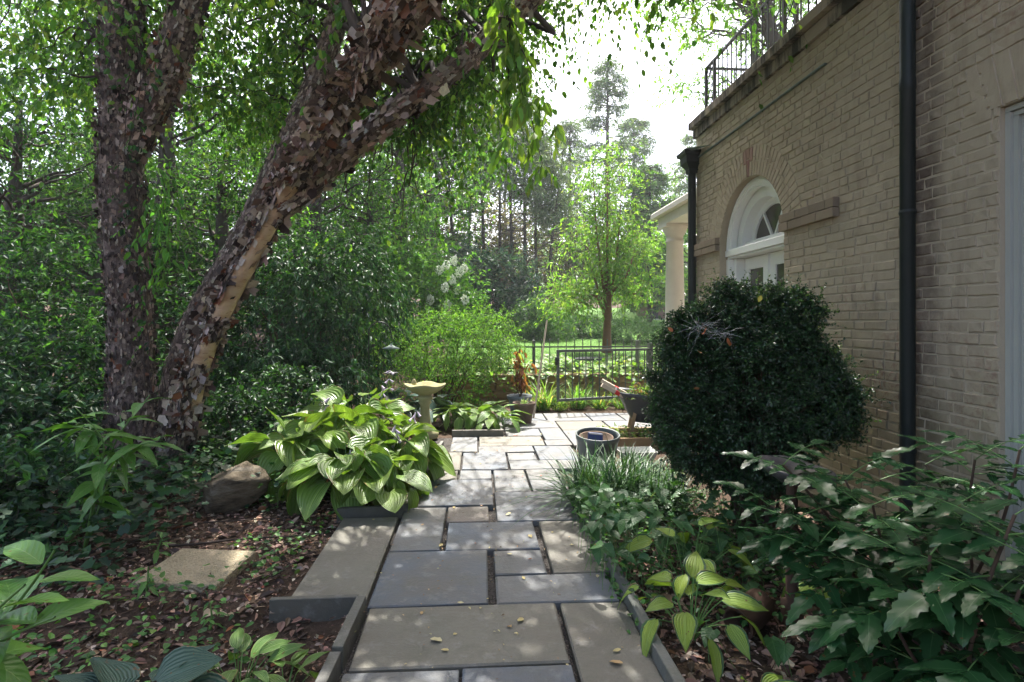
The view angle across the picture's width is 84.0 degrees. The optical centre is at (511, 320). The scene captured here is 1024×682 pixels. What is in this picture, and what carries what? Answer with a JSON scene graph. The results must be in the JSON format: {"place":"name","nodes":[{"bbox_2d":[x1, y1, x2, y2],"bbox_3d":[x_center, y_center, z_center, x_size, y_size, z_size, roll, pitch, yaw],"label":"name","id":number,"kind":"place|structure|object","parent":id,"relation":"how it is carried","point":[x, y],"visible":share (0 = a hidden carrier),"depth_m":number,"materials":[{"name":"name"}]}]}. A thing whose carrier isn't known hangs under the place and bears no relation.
{"place":"outdoors","nodes":[
{"label":"outdoors","id":0,"kind":"place"},
{"bbox_2d":[0,0,819,297],"label":"sky","id":1,"kind":"structure","parent":0,"point":[667,121],"materials":[{"name":"white"}]},
{"bbox_2d":[292,413,663,681],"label":"stone path","id":2,"kind":"structure","parent":0,"point":[350,560],"depth_m":3.10,"materials":[{"name":"stone"}]},
{"bbox_2d":[575,427,619,464],"bbox_3d":[0.857,1.273,5.685,0.444,0.337,0.441,0,0,-3],"label":"round tub","id":3,"kind":"object","parent":2,"relation":"on","point":[582,447],"visible":0.67,"depth_m":5.55,"materials":[{"name":"grey plastic"}]},
{"bbox_2d":[0,288,1023,681],"bbox_3d":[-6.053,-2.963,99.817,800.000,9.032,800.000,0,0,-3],"label":"ground","id":4,"kind":"structure","parent":0,"point":[312,630],"depth_m":2.86,"materials":[{"name":"soil"}]},
{"bbox_2d":[0,412,76,519],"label":"leafy plant","id":5,"kind":"object","parent":4,"relation":"on","point":[27,431],"visible":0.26,"depth_m":4.01,"materials":[{"name":"green plant"}]},
{"bbox_2d":[0,0,92,210],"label":"tree","id":6,"kind":"object","parent":4,"relation":"on","point":[10,67],"visible":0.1,"depth_m":14.80,"materials":[{"name":"green plant"}]},
{"bbox_2d":[0,308,107,485],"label":"shrub","id":7,"kind":"object","parent":4,"relation":"on","point":[12,396],"visible":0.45,"depth_m":5.05,"materials":[{"name":"green plant"}]},
{"bbox_2d":[0,540,107,681],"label":"leafy plant","id":8,"kind":"object","parent":4,"relation":"on","point":[14,593],"visible":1,"depth_m":1.54,"materials":[{"name":"green plant"}]},
{"bbox_2d":[0,434,142,559],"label":"leafy plant","id":9,"kind":"object","parent":4,"relation":"on","point":[39,460],"visible":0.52,"depth_m":3.59,"materials":[{"name":"green plant"}]},
{"bbox_2d":[0,159,150,349],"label":"tree","id":10,"kind":"object","parent":4,"relation":"on","point":[40,197],"visible":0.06,"depth_m":12.82,"materials":[{"name":"green plant"}]},
{"bbox_2d":[0,359,162,457],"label":"shrub","id":11,"kind":"object","parent":4,"relation":"on","point":[93,420],"visible":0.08,"depth_m":5.30,"materials":[{"name":"green plant"}]},
{"bbox_2d":[0,204,168,437],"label":"shrub","id":12,"kind":"object","parent":4,"relation":"on","point":[84,344],"visible":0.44,"depth_m":6.05,"materials":[{"name":"green plant"}]},
{"bbox_2d":[0,87,190,379],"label":"tree","id":13,"kind":"object","parent":4,"relation":"on","point":[19,144],"visible":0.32,"depth_m":8.47,"materials":[{"name":"green plant"}]},
{"bbox_2d":[0,175,213,405],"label":"tree","id":14,"kind":"object","parent":4,"relation":"on","point":[97,275],"visible":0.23,"depth_m":8.07,"materials":[{"name":"green plant"}]},
{"bbox_2d":[30,395,186,552],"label":"sapling","id":15,"kind":"object","parent":4,"relation":"on","point":[87,438],"visible":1,"depth_m":3.28,"materials":[{"name":"green"}]},
{"bbox_2d":[0,0,217,267],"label":"tree","id":16,"kind":"object","parent":4,"relation":"on","point":[6,7],"visible":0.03,"depth_m":17.54,"materials":[{"name":"green plant"}]},
{"bbox_2d":[0,109,242,309],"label":"tree","id":17,"kind":"object","parent":4,"relation":"on","point":[50,162],"visible":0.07,"depth_m":13.21,"materials":[{"name":"green plant"}]},
{"bbox_2d":[54,644,227,681],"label":"hosta","id":18,"kind":"object","parent":4,"relation":"on","point":[184,663],"visible":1,"depth_m":2.03,"materials":[{"name":"blue plant"}]},
{"bbox_2d":[0,410,288,587],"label":"ivy undergrowth","id":19,"kind":"object","parent":4,"relation":"on","point":[159,491],"visible":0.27,"depth_m":3.50,"materials":[{"name":"green plant"}]},
{"bbox_2d":[2,0,312,363],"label":"tree","id":20,"kind":"object","parent":4,"relation":"on","point":[162,161],"visible":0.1,"depth_m":10.33,"materials":[{"name":"green plant"}]},
{"bbox_2d":[11,511,333,681],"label":"weeds","id":21,"kind":"object","parent":4,"relation":"on","point":[90,654],"visible":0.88,"depth_m":2.74,"materials":[{"name":"green plant"}]},
{"bbox_2d":[78,7,268,298],"bbox_3d":[-9.564,-4.241,17.134,6.529,9.384,5.493,0,0,-3],"label":"tree","id":22,"kind":"object","parent":4,"relation":"on","point":[187,144],"visible":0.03,"depth_m":16.72,"materials":[{"name":"green plant"}]},
{"bbox_2d":[0,0,358,478],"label":"river birch","id":23,"kind":"object","parent":4,"relation":"on","point":[177,34],"visible":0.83,"depth_m":4.75,"materials":[{"name":"green plant"}]},
{"bbox_2d":[107,22,201,399],"bbox_3d":[-2.893,-0.854,4.498,0.751,3.017,0.408,0,0,7],"label":"climbing vine","id":24,"kind":"object","parent":23,"relation":"attached to","point":[142,239],"visible":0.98,"depth_m":4.55,"materials":[{"name":"green plant"}]},
{"bbox_2d":[81,268,304,452],"bbox_3d":[-3.724,0.637,6.670,2.955,2.544,2.060,0,0,44],"label":"shrub","id":25,"kind":"object","parent":4,"relation":"on","point":[220,372],"visible":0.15,"depth_m":6.52,"materials":[{"name":"green plant"}]},
{"bbox_2d":[131,548,255,593],"bbox_3d":[-1.778,1.412,3.220,0.451,0.067,0.450,0,0,1],"label":"aggregate paver","id":26,"kind":"object","parent":4,"relation":"on","point":[189,564],"visible":0.82,"depth_m":3.19,"materials":[{"name":"concrete"}]},
{"bbox_2d":[113,436,286,511],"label":"ground cover plant","id":27,"kind":"object","parent":4,"relation":"on","point":[206,450],"visible":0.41,"depth_m":4.53,"materials":[{"name":"green plant"}]},
{"bbox_2d":[199,461,270,514],"bbox_3d":[-2.146,1.299,4.404,0.458,0.391,0.457,0,0,-44],"label":"rock","id":28,"kind":"object","parent":4,"relation":"on","point":[232,489],"visible":0.88,"depth_m":4.25,"materials":[{"name":"stone"}]},
{"bbox_2d":[144,144,342,375],"bbox_3d":[-4.430,-0.638,8.778,3.328,3.989,3.099,0,0,37],"label":"tree","id":29,"kind":"object","parent":4,"relation":"on","point":[219,235],"visible":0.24,"depth_m":8.44,"materials":[{"name":"green plant"}]},
{"bbox_2d":[208,627,309,681],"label":"hosta","id":30,"kind":"object","parent":4,"relation":"on","point":[240,641],"visible":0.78,"depth_m":2.42,"materials":[{"name":"green plant"}]},
{"bbox_2d":[178,98,366,343],"bbox_3d":[-6.251,-2.777,15.029,5.439,6.998,4.794,0,0,-3],"label":"tree","id":31,"kind":"object","parent":4,"relation":"on","point":[215,138],"visible":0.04,"depth_m":14.28,"materials":[{"name":"green plant"}]},
{"bbox_2d":[200,360,350,472],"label":"shrub","id":32,"kind":"object","parent":4,"relation":"on","point":[257,401],"visible":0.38,"depth_m":5.73,"materials":[{"name":"green plant"}]},
{"bbox_2d":[168,205,396,374],"bbox_3d":[-4.096,-0.582,10.535,3.780,3.291,3.555,0,0,-23],"label":"tree","id":33,"kind":"object","parent":4,"relation":"on","point":[275,310],"visible":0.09,"depth_m":10.27,"materials":[{"name":"green plant"}]},
{"bbox_2d":[241,649,329,681],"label":"hosta","id":34,"kind":"object","parent":4,"relation":"on","point":[297,657],"visible":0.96,"depth_m":2.35,"materials":[{"name":"green plant"}]},
{"bbox_2d":[78,0,498,438],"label":"river birch","id":35,"kind":"object","parent":4,"relation":"on","point":[297,100],"visible":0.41,"depth_m":5.34,"materials":[{"name":"green plant"}]},
{"bbox_2d":[176,210,421,437],"bbox_3d":[-2.780,0.243,7.580,3.038,3.587,3.003,0,0,-3],"label":"shrub","id":36,"kind":"object","parent":4,"relation":"on","point":[289,348],"visible":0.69,"depth_m":7.48,"materials":[{"name":"green plant"}]},
{"bbox_2d":[179,32,441,355],"bbox_3d":[-4.268,-2.795,12.440,5.753,7.457,4.534,0,0,-3],"label":"tree","id":37,"kind":"object","parent":4,"relation":"on","point":[318,202],"visible":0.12,"depth_m":12.24,"materials":[{"name":"green plant"}]},
{"bbox_2d":[226,407,400,503],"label":"hosta","id":38,"kind":"object","parent":4,"relation":"on","point":[255,444],"visible":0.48,"depth_m":4.71,"materials":[{"name":"green plant"}]},
{"bbox_2d":[269,594,358,622],"bbox_3d":[-0.988,1.462,2.848,0.433,0.155,0.030,0,0,-4],"label":"edging stone","id":39,"kind":"object","parent":4,"relation":"on","point":[319,608],"visible":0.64,"depth_m":2.83,"materials":[{"name":"stone"}]},
{"bbox_2d":[315,651,340,681],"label":"edging stone","id":40,"kind":"object","parent":4,"relation":"on","point":[330,670],"visible":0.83,"depth_m":2.27,"materials":[{"name":"stone"}]},
{"bbox_2d":[275,370,405,520],"bbox_3d":[-1.379,1.051,4.997,1.053,1.053,2.100,0,0,-3],"label":"hosta","id":41,"kind":"object","parent":4,"relation":"on","point":[305,496],"visible":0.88,"depth_m":4.28,"materials":[{"name":"green plant"}]},
{"bbox_2d":[240,85,446,330],"bbox_3d":[-5.476,-3.997,19.022,6.623,9.069,6.210,0,0,-3],"label":"tree","id":42,"kind":"object","parent":4,"relation":"on","point":[428,188],"visible":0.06,"depth_m":19.12,"materials":[{"name":"green plant"}]},
{"bbox_2d":[280,387,420,473],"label":"hosta","id":43,"kind":"object","parent":4,"relation":"on","point":[368,424],"visible":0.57,"depth_m":5.12,"materials":[{"name":"green plant"}]},
{"bbox_2d":[301,386,421,452],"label":"hosta","id":44,"kind":"object","parent":4,"relation":"on","point":[396,407],"visible":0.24,"depth_m":5.88,"materials":[{"name":"green plant"}]},
{"bbox_2d":[337,505,402,522],"bbox_3d":[-1.040,1.423,4.175,0.472,0.115,0.035,0,0,-8],"label":"edging stone","id":45,"kind":"object","parent":4,"relation":"on","point":[376,511],"visible":0.73,"depth_m":4.16,"materials":[{"name":"stone"}]},
{"bbox_2d":[293,155,457,355],"bbox_3d":[-3.354,-1.598,13.642,4.295,5.027,3.893,0,0,-3],"label":"tree","id":46,"kind":"object","parent":4,"relation":"on","point":[361,196],"visible":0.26,"depth_m":13.17,"materials":[{"name":"green plant"}]},
{"bbox_2d":[332,453,432,512],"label":"hosta","id":47,"kind":"object","parent":4,"relation":"on","point":[367,489],"visible":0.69,"depth_m":4.18,"materials":[{"name":"green plant"}]},
{"bbox_2d":[311,385,456,491],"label":"hosta","id":48,"kind":"object","parent":4,"relation":"on","point":[425,451],"visible":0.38,"depth_m":5.00,"materials":[{"name":"green plant"}]},
{"bbox_2d":[252,3,524,347],"bbox_3d":[-3.079,-4.157,15.013,5.810,9.977,5.918,0,0,38],"label":"tree","id":49,"kind":"object","parent":4,"relation":"on","point":[433,189],"visible":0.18,"depth_m":14.82,"materials":[{"name":"green plant"}]},
{"bbox_2d":[302,221,492,360],"bbox_3d":[-2.464,-0.580,12.224,4.242,3.179,3.067,0,0,-3],"label":"shrub","id":50,"kind":"object","parent":4,"relation":"on","point":[464,295],"visible":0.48,"depth_m":11.71,"materials":[{"name":"green plant"}]},
{"bbox_2d":[404,379,445,438],"bbox_3d":[-1.070,1.080,7.000,0.463,0.720,0.463,0,0,-43],"label":"bird bath","id":51,"kind":"object","parent":4,"relation":"on","point":[424,390],"visible":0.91,"depth_m":6.93,"materials":[{"name":"stone"}]},
{"bbox_2d":[359,116,505,319],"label":"tree","id":52,"kind":"object","parent":4,"relation":"on","point":[456,229],"visible":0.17,"depth_m":23.02,"materials":[{"name":"green plant"}]},
{"bbox_2d":[353,298,533,416],"bbox_3d":[-1.128,0.686,8.890,2.885,2.061,2.040,0,0,-3],"label":"shrub","id":53,"kind":"object","parent":4,"relation":"on","point":[475,360],"visible":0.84,"depth_m":8.65,"materials":[{"name":"green plant"}]},
{"bbox_2d":[422,85,491,323],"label":"bare conifer","id":54,"kind":"object","parent":4,"relation":"on","point":[451,219],"visible":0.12,"depth_m":23.93,"materials":[{"name":"grey plant"}]},
{"bbox_2d":[433,400,510,429],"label":"hosta","id":55,"kind":"object","parent":4,"relation":"on","point":[469,422],"visible":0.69,"depth_m":7.53,"materials":[{"name":"green plant"}]},
{"bbox_2d":[137,0,813,479],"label":"river birch","id":56,"kind":"object","parent":4,"relation":"on","point":[319,156],"visible":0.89,"depth_m":4.52,"materials":[{"name":"green plant"}]},
{"bbox_2d":[481,0,573,196],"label":"hanging branch","id":57,"kind":"object","parent":56,"relation":"hanging from","point":[513,53],"visible":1,"depth_m":3.26,"materials":[{"name":"green plant"}]},
{"bbox_2d":[338,438,619,681],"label":"paving joints","id":58,"kind":"object","parent":4,"relation":"on","point":[492,599],"visible":0.03,"depth_m":3.37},
{"bbox_2d":[332,596,365,671],"bbox_3d":[-0.739,1.442,2.600,0.045,0.155,0.440,0,0,-2],"label":"edging stone","id":59,"kind":"object","parent":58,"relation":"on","point":[345,639],"visible":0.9,"depth_m":2.55,"materials":[{"name":"stone"}]},
{"bbox_2d":[584,513,648,632],"bbox_3d":[0.571,1.435,3.306,0.045,0.130,1.470,0,0,-3],"label":"edging stone","id":60,"kind":"object","parent":58,"relation":"on","point":[630,601],"visible":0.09,"depth_m":2.87,"materials":[{"name":"stone"}]},
{"bbox_2d":[649,633,685,681],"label":"edging stone","id":61,"kind":"object","parent":58,"relation":"on","point":[667,668],"visible":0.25,"depth_m":2.28,"materials":[{"name":"stone"}]},
{"bbox_2d":[462,404,530,432],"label":"hosta","id":62,"kind":"object","parent":4,"relation":"on","point":[515,420],"visible":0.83,"depth_m":7.32,"materials":[{"name":"green plant"}]},
{"bbox_2d":[433,238,560,338],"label":"shrub","id":63,"kind":"object","parent":4,"relation":"on","point":[510,297],"visible":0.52,"depth_m":18.92,"materials":[{"name":"green plant"}]},
{"bbox_2d":[408,190,591,307],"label":"tree","id":64,"kind":"object","parent":4,"relation":"on","point":[504,238],"visible":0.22,"depth_m":29.34,"materials":[{"name":"green plant"}]},
{"bbox_2d":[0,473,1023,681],"bbox_3d":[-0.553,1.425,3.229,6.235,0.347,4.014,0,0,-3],"label":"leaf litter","id":65,"kind":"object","parent":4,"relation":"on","point":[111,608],"visible":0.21,"depth_m":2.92,"materials":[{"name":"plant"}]},
{"bbox_2d":[507,393,531,415],"bbox_3d":[0.111,1.267,8.450,0.380,0.310,0.380,0,0,-3],"label":"plant pot","id":66,"kind":"object","parent":4,"relation":"on","point":[511,398],"visible":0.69,"depth_m":8.35,"materials":[{"name":"grey plastic"}]},
{"bbox_2d":[510,349,536,396],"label":"potted plant","id":67,"kind":"object","parent":66,"relation":"on","point":[522,384],"visible":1,"depth_m":8.39,"materials":[{"name":"orange plant"}]},
{"bbox_2d":[433,373,655,404],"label":"retaining wall","id":68,"kind":"structure","parent":4,"relation":"on","point":[498,392],"depth_m":9.95,"materials":[{"name":"stone"}]},
{"bbox_2d":[439,339,656,373],"bbox_3d":[1.179,0.649,10.290,5.000,0.621,0.052,0,0,-3],"label":"iron fence","id":69,"kind":"object","parent":4,"relation":"on","point":[637,343],"visible":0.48,"depth_m":10.28,"materials":[{"name":"grey metal"}]},
{"bbox_2d":[441,352,662,395],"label":"ivy ground cover","id":70,"kind":"object","parent":4,"relation":"on","point":[547,365],"visible":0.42,"depth_m":10.23,"materials":[{"name":"green plant"}]},
{"bbox_2d":[540,115,600,311],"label":"conifer","id":71,"kind":"object","parent":4,"relation":"on","point":[570,129],"visible":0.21,"depth_m":32.86,"materials":[{"name":"green plant"}]},
{"bbox_2d":[542,54,661,318],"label":"conifer","id":72,"kind":"object","parent":4,"relation":"on","point":[599,96],"visible":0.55,"depth_m":29.77,"materials":[{"name":"green plant"}]},
{"bbox_2d":[555,343,652,401],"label":"garden gate","id":73,"kind":"structure","parent":4,"relation":"on","point":[557,364],"depth_m":8.99,"materials":[{"name":"grey metal"}]},
{"bbox_2d":[493,428,722,538],"bbox_3d":[0.741,1.170,4.409,1.812,0.559,1.753,0,0,-3],"label":"grass clump","id":74,"kind":"object","parent":4,"relation":"on","point":[592,474],"visible":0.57,"depth_m":4.45,"materials":[{"name":"green plant"}]},
{"bbox_2d":[566,455,722,520],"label":"grass clump","id":75,"kind":"object","parent":4,"relation":"on","point":[664,480],"visible":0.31,"depth_m":4.31,"materials":[{"name":"green plant"}]},
{"bbox_2d":[611,427,689,448],"bbox_3d":[1.502,1.385,6.703,1.090,0.130,0.640,0,0,-3],"label":"timber planter","id":76,"kind":"object","parent":4,"relation":"on","point":[638,440],"visible":0.08,"depth_m":6.38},
{"bbox_2d":[601,379,656,435],"bbox_3d":[1.722,1.083,6.843,1.299,0.686,0.562,0,0,9],"label":"wheelbarrow","id":77,"kind":"object","parent":76,"relation":"on","point":[633,410],"visible":0.31,"depth_m":6.67,"materials":[{"name":"grey plastic"}]},
{"bbox_2d":[650,187,696,325],"bbox_3d":[5.459,-0.180,8.857,6.030,3.400,2.880,0,0,-3],"label":"porch","id":78,"kind":"object","parent":4,"relation":"on","point":[672,218],"visible":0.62,"depth_m":9.60,"materials":[{"name":"paint"}]},
{"bbox_2d":[655,133,696,298],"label":"conifer","id":79,"kind":"object","parent":4,"relation":"on","point":[685,140],"visible":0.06,"depth_m":34.08,"materials":[{"name":"green plant"}]},
{"bbox_2d":[625,516,756,600],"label":"hosta","id":80,"kind":"object","parent":4,"relation":"on","point":[642,541],"visible":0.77,"depth_m":3.05,"materials":[{"name":"green plant"}]},
{"bbox_2d":[617,550,767,681],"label":"hosta","id":81,"kind":"object","parent":4,"relation":"on","point":[686,626],"visible":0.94,"depth_m":2.51,"materials":[{"name":"green plant"}]},
{"bbox_2d":[567,489,846,633],"bbox_3d":[1.135,1.357,3.426,1.386,0.253,1.755,0,0,-3],"label":"leaf cover","id":82,"kind":"object","parent":4,"relation":"on","point":[737,564],"visible":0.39,"depth_m":3.17,"materials":[{"name":"plant"}]},
{"bbox_2d":[723,588,775,639],"bbox_3d":[1.125,1.391,2.697,0.229,0.178,0.150,0,0,-38],"label":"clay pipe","id":83,"kind":"object","parent":4,"relation":"on","point":[760,620],"visible":0.65,"depth_m":2.68,"materials":[{"name":"ceramic"}]},
{"bbox_2d":[636,267,890,534],"bbox_3d":[1.633,0.540,3.958,1.526,1.848,1.191,0,0,-3],"label":"boxwood bush","id":84,"kind":"object","parent":4,"relation":"on","point":[775,378],"visible":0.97,"depth_m":3.71,"materials":[{"name":"green plant"}]},
{"bbox_2d":[558,469,1012,681],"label":"heart leaf ground cover","id":85,"kind":"object","parent":4,"relation":"on","point":[623,516],"visible":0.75,"depth_m":3.24,"materials":[{"name":"green"}]},
{"bbox_2d":[756,455,836,626],"bbox_3d":[1.384,1.073,2.749,0.354,0.794,0.363,0,0,-3],"label":"stone dish","id":86,"kind":"object","parent":4,"relation":"on","point":[787,601],"visible":0.34,"depth_m":2.73,"materials":[{"name":"stone"}]},
{"bbox_2d":[676,0,1023,601],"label":"brick house","id":87,"kind":"structure","parent":4,"relation":"on","point":[866,165],"depth_m":3.79,"materials":[{"name":"beige brick"}]},
{"bbox_2d":[725,176,783,454],"bbox_3d":[2.611,-0.022,5.844,0.261,2.884,1.370,0,0,-3],"label":"arched door","id":88,"kind":"structure","parent":87,"relation":"in","point":[754,220],"depth_m":6.06,"materials":[{"name":"white paint"}]},
{"bbox_2d":[1005,101,1023,581],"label":"side door","id":89,"kind":"structure","parent":87,"relation":"in","point":[1014,116],"depth_m":2.99,"materials":[{"name":"grey paint"}]},
{"bbox_2d":[780,561,925,681],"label":"spiny leaf bush","id":90,"kind":"object","parent":4,"relation":"on","point":[853,668],"visible":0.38,"depth_m":2.11,"materials":[{"name":"green plant"}]},
{"bbox_2d":[712,439,996,681],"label":"spiny leaf bush","id":91,"kind":"object","parent":4,"relation":"on","point":[777,549],"visible":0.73,"depth_m":2.33,"materials":[{"name":"green plant"}]},
{"bbox_2d":[780,484,1023,681],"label":"spiny leaf bush","id":92,"kind":"object","parent":4,"relation":"on","point":[953,604],"visible":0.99,"depth_m":1.81,"materials":[{"name":"green plant"}]},
{"bbox_2d":[829,430,1023,632],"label":"spiny leaf bush","id":93,"kind":"object","parent":4,"relation":"on","point":[970,491],"visible":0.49,"depth_m":2.54,"materials":[{"name":"green plant"}]},
{"bbox_2d":[441,308,664,366],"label":"lawn","id":94,"kind":"structure","parent":0,"point":[631,315],"depth_m":15.99,"materials":[{"name":"plant"}]},
{"bbox_2d":[481,102,551,312],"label":"bare conifer","id":95,"kind":"object","parent":94,"relation":"on","point":[511,193],"visible":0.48,"depth_m":23.81,"materials":[{"name":"green plant"}]},
{"bbox_2d":[495,78,564,312],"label":"bare conifer","id":96,"kind":"object","parent":94,"relation":"on","point":[541,151],"visible":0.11,"depth_m":25.93,"materials":[{"name":"grey plant"}]},
{"bbox_2d":[503,293,581,342],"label":"shrub","id":97,"kind":"object","parent":94,"relation":"on","point":[528,332],"visible":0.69,"depth_m":17.08,"materials":[{"name":"green plant"}]},
{"bbox_2d":[515,117,576,302],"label":"bare conifer","id":98,"kind":"object","parent":94,"relation":"on","point":[559,157],"visible":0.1,"depth_m":26.92,"materials":[{"name":"grey plant"}]},
{"bbox_2d":[517,150,595,316],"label":"bare conifer","id":99,"kind":"object","parent":94,"relation":"on","point":[545,209],"visible":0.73,"depth_m":24.73,"materials":[{"name":"green plant"}]},
{"bbox_2d":[548,312,613,338],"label":"shrub","id":100,"kind":"object","parent":94,"relation":"on","point":[581,329],"visible":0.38,"depth_m":18.05,"materials":[{"name":"green plant"}]},
{"bbox_2d":[522,129,665,352],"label":"tree","id":101,"kind":"object","parent":94,"relation":"on","point":[610,286],"visible":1,"depth_m":13.69,"materials":[{"name":"green plant"}]},
{"bbox_2d":[596,310,662,344],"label":"shrub","id":102,"kind":"object","parent":94,"relation":"on","point":[615,331],"visible":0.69,"depth_m":16.17,"materials":[{"name":"green plant"}]},
{"bbox_2d":[596,115,684,311],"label":"conifer","id":103,"kind":"object","parent":94,"relation":"on","point":[639,122],"visible":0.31,"depth_m":35.70,"materials":[{"name":"green plant"}]},
{"bbox_2d":[611,161,687,321],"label":"conifer","id":104,"kind":"object","parent":94,"relation":"on","point":[657,180],"visible":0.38,"depth_m":26.75,"materials":[{"name":"green plant"}]},
{"bbox_2d":[630,196,696,322],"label":"tree","id":105,"kind":"object","parent":94,"relation":"on","point":[663,250],"visible":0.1,"depth_m":24.06,"materials":[{"name":"green plant"}]},
{"bbox_2d":[621,0,814,74],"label":"tree","id":106,"kind":"object","parent":94,"relation":"on","point":[746,9],"visible":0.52,"depth_m":13.41,"materials":[{"name":"green plant"}]},
{"bbox_2d":[621,0,820,118],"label":"tree","id":107,"kind":"object","parent":94,"relation":"on","point":[687,44],"visible":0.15,"depth_m":17.67,"materials":[{"name":"green plant"}]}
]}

